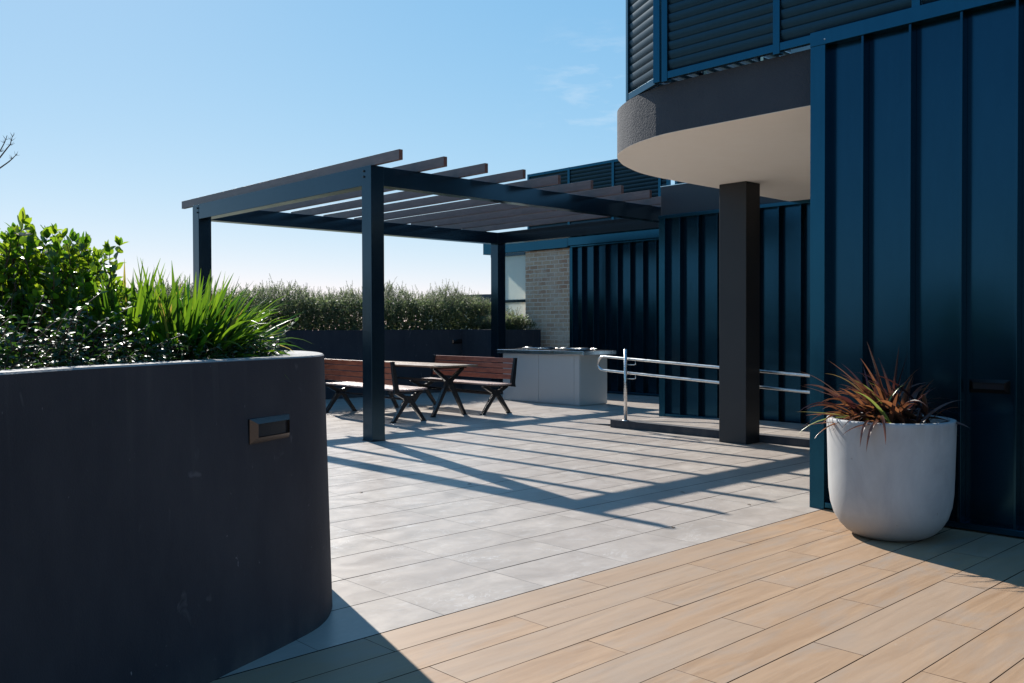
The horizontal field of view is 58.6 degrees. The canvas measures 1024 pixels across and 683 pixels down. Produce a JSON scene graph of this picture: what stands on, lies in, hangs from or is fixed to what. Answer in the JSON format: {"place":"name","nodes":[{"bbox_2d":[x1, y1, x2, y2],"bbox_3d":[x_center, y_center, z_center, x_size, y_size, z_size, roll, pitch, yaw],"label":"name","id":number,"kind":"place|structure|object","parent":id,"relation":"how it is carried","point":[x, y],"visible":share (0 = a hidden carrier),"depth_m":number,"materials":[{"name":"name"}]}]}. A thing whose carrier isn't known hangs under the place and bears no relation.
{"place":"outdoors","nodes":[
{"label":"outdoors","id":0,"kind":"place"},
{"bbox_2d":[0,133,17,168],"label":"tree","id":1,"kind":"object","parent":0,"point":[11,158],"visible":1,"depth_m":7.00,"materials":[{"name":"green plant"}]},
{"bbox_2d":[0,0,788,329],"label":"sky","id":2,"kind":"structure","parent":0,"point":[120,113],"materials":[{"name":"blue"}]},
{"bbox_2d":[446,294,490,326],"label":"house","id":3,"kind":"structure","parent":0,"point":[486,295],"depth_m":44.02,"materials":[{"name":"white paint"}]},
{"bbox_2d":[216,391,821,679],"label":"paved terrace","id":4,"kind":"structure","parent":0,"point":[422,529],"depth_m":6.88,"materials":[{"name":"grey tile"}]},
{"bbox_2d":[0,350,331,682],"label":"planter","id":5,"kind":"object","parent":4,"relation":"on","point":[163,522],"visible":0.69,"depth_m":3.14,"materials":[{"name":"concrete"}]},
{"bbox_2d":[0,207,152,365],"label":"shrub","id":6,"kind":"object","parent":5,"relation":"on","point":[45,268],"visible":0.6,"depth_m":3.62,"materials":[{"name":"green plant"}]},
{"bbox_2d":[0,278,297,370],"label":"ground cover","id":7,"kind":"object","parent":5,"relation":"on","point":[103,354],"visible":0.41,"depth_m":3.21,"materials":[{"name":"green plant"}]},
{"bbox_2d":[3,254,307,385],"bbox_3d":[-1.558,-0.028,4.087,1.401,0.688,1.431,-1,1,-43],"label":"grass clump","id":8,"kind":"object","parent":5,"relation":"on","point":[171,312],"visible":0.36,"depth_m":3.79,"materials":[{"name":"green plant"}]},
{"bbox_2d":[248,414,289,444],"bbox_3d":[-0.982,0.352,3.684,0.058,0.098,0.250,0,1,23],"label":"wall light","id":9,"kind":"object","parent":5,"relation":"attached to","point":[265,427],"visible":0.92,"depth_m":3.65,"materials":[{"name":"grey metal"}]},
{"bbox_2d":[14,330,540,398],"bbox_3d":[-8.331,0.605,12.254,22.700,1.464,2.555,-1,1,-43],"label":"planter","id":10,"kind":"object","parent":4,"relation":"on","point":[414,345],"visible":0.28,"depth_m":17.96,"materials":[{"name":"concrete"}]},
{"bbox_2d":[277,341,290,345],"bbox_3d":[-4.004,0.033,16.023,0.270,0.090,0.058,-1,1,-43],"label":"wall light","id":11,"kind":"object","parent":10,"relation":"attached to","point":[287,342],"visible":0.42,"depth_m":16.04,"materials":[{"name":"brown metal"}]},
{"bbox_2d":[121,273,510,330],"bbox_3d":[-3.369,-0.678,17.405,8.347,1.253,1.260,-1,1,-43],"label":"hedge","id":12,"kind":"object","parent":10,"relation":"on","point":[440,310],"visible":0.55,"depth_m":17.49,"materials":[{"name":"green plant"}]},
{"bbox_2d":[452,339,461,343],"bbox_3d":[-1.133,-0.001,18.735,0.260,0.085,0.058,-1,1,-43],"label":"wall light","id":13,"kind":"object","parent":10,"relation":"attached to","point":[456,341],"visible":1,"depth_m":18.71,"materials":[{"name":"brown metal"}]},
{"bbox_2d":[470,307,538,329],"bbox_3d":[-0.159,-0.443,19.060,1.118,0.679,1.167,-1,1,-43],"label":"shrub","id":14,"kind":"object","parent":10,"relation":"on","point":[513,321],"visible":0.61,"depth_m":18.89,"materials":[{"name":"green plant"}]},
{"bbox_2d":[324,359,426,422],"bbox_3d":[-2.069,0.684,13.382,0.620,0.847,2.184,-1,1,-39],"label":"bench","id":15,"kind":"object","parent":4,"relation":"on","point":[390,385],"visible":0.84,"depth_m":13.20,"materials":[{"name":"paint"}]},
{"bbox_2d":[182,149,660,441],"bbox_3d":[-0.946,-0.549,14.243,6.280,3.272,5.655,-1,1,-43],"label":"pergola","id":16,"kind":"object","parent":4,"relation":"on","point":[369,181],"visible":0.81,"depth_m":13.01,"materials":[{"name":"black metal"}]},
{"bbox_2d":[385,361,477,417],"bbox_3d":[-1.552,0.716,14.130,0.754,0.755,2.260,-1,1,-43],"label":"picnic table","id":17,"kind":"object","parent":4,"relation":"on","point":[435,367],"visible":0.59,"depth_m":13.54,"materials":[{"name":"paint"}]},
{"bbox_2d":[409,355,516,414],"bbox_3d":[-0.846,0.664,14.532,0.620,0.847,2.184,-1,1,-39],"label":"bench","id":18,"kind":"object","parent":4,"relation":"on","point":[510,374],"visible":0.77,"depth_m":14.30,"materials":[{"name":"paint"}]},
{"bbox_2d":[497,346,615,405],"bbox_3d":[0.752,0.572,15.967,0.840,0.969,2.095,-1,1,-43],"label":"barbecue","id":19,"kind":"object","parent":4,"relation":"on","point":[567,376],"visible":0.98,"depth_m":15.47,"materials":[{"name":"silver metal"}]},
{"bbox_2d":[597,417,809,437],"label":"ramp","id":20,"kind":"structure","parent":4,"relation":"on","point":[781,428],"depth_m":11.51,"materials":[{"name":"grey concrete"}]},
{"bbox_2d":[610,419,809,446],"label":"ramp kerb","id":21,"kind":"structure","parent":4,"relation":"on","point":[709,432],"depth_m":10.97,"materials":[{"name":"black concrete"}]},
{"bbox_2d":[597,349,809,420],"bbox_3d":[2.701,0.576,10.425,0.104,0.918,4.637,-1,1,-43],"label":"handrail","id":22,"kind":"object","parent":21,"relation":"on","point":[625,358],"visible":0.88,"depth_m":11.31,"materials":[{"name":"silver metal"}]},
{"bbox_2d":[483,0,1023,537],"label":"building","id":23,"kind":"structure","parent":4,"relation":"on","point":[847,186],"depth_m":6.53,"materials":[{"name":"paint"}]},
{"bbox_2d":[505,252,524,315],"bbox_3d":[-0.070,-0.470,20.085,0.090,2.932,1.097,-1,1,-43],"label":"window","id":24,"kind":"structure","parent":23,"relation":"in","point":[514,262],"depth_m":19.91,"materials":[{"name":"glass"}]},
{"bbox_2d":[969,379,1009,393],"bbox_3d":[3.017,0.283,5.763,0.058,0.085,0.240,-1,1,-43],"label":"wall light","id":25,"kind":"object","parent":23,"relation":"attached to","point":[989,386],"visible":1,"depth_m":5.75,"materials":[{"name":"brown metal"}]},
{"bbox_2d":[210,508,1023,682],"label":"timber look deck","id":26,"kind":"structure","parent":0,"point":[824,596],"depth_m":4.00,"materials":[{"name":"beige wood"}]},
{"bbox_2d":[827,412,956,541],"bbox_3d":[2.360,0.842,5.697,0.751,0.731,0.751,-1,1,-43],"label":"plant pot","id":27,"kind":"object","parent":26,"relation":"on","point":[899,486],"visible":0.89,"depth_m":5.39,"materials":[{"name":"concrete"}]},
{"bbox_2d":[798,343,968,451],"bbox_3d":[2.323,0.315,5.718,1.078,0.640,1.003,-1,1,-43],"label":"flax plant","id":28,"kind":"object","parent":27,"relation":"in","point":[874,407],"visible":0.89,"depth_m":5.64,"materials":[{"name":"brown plant"}]}
]}

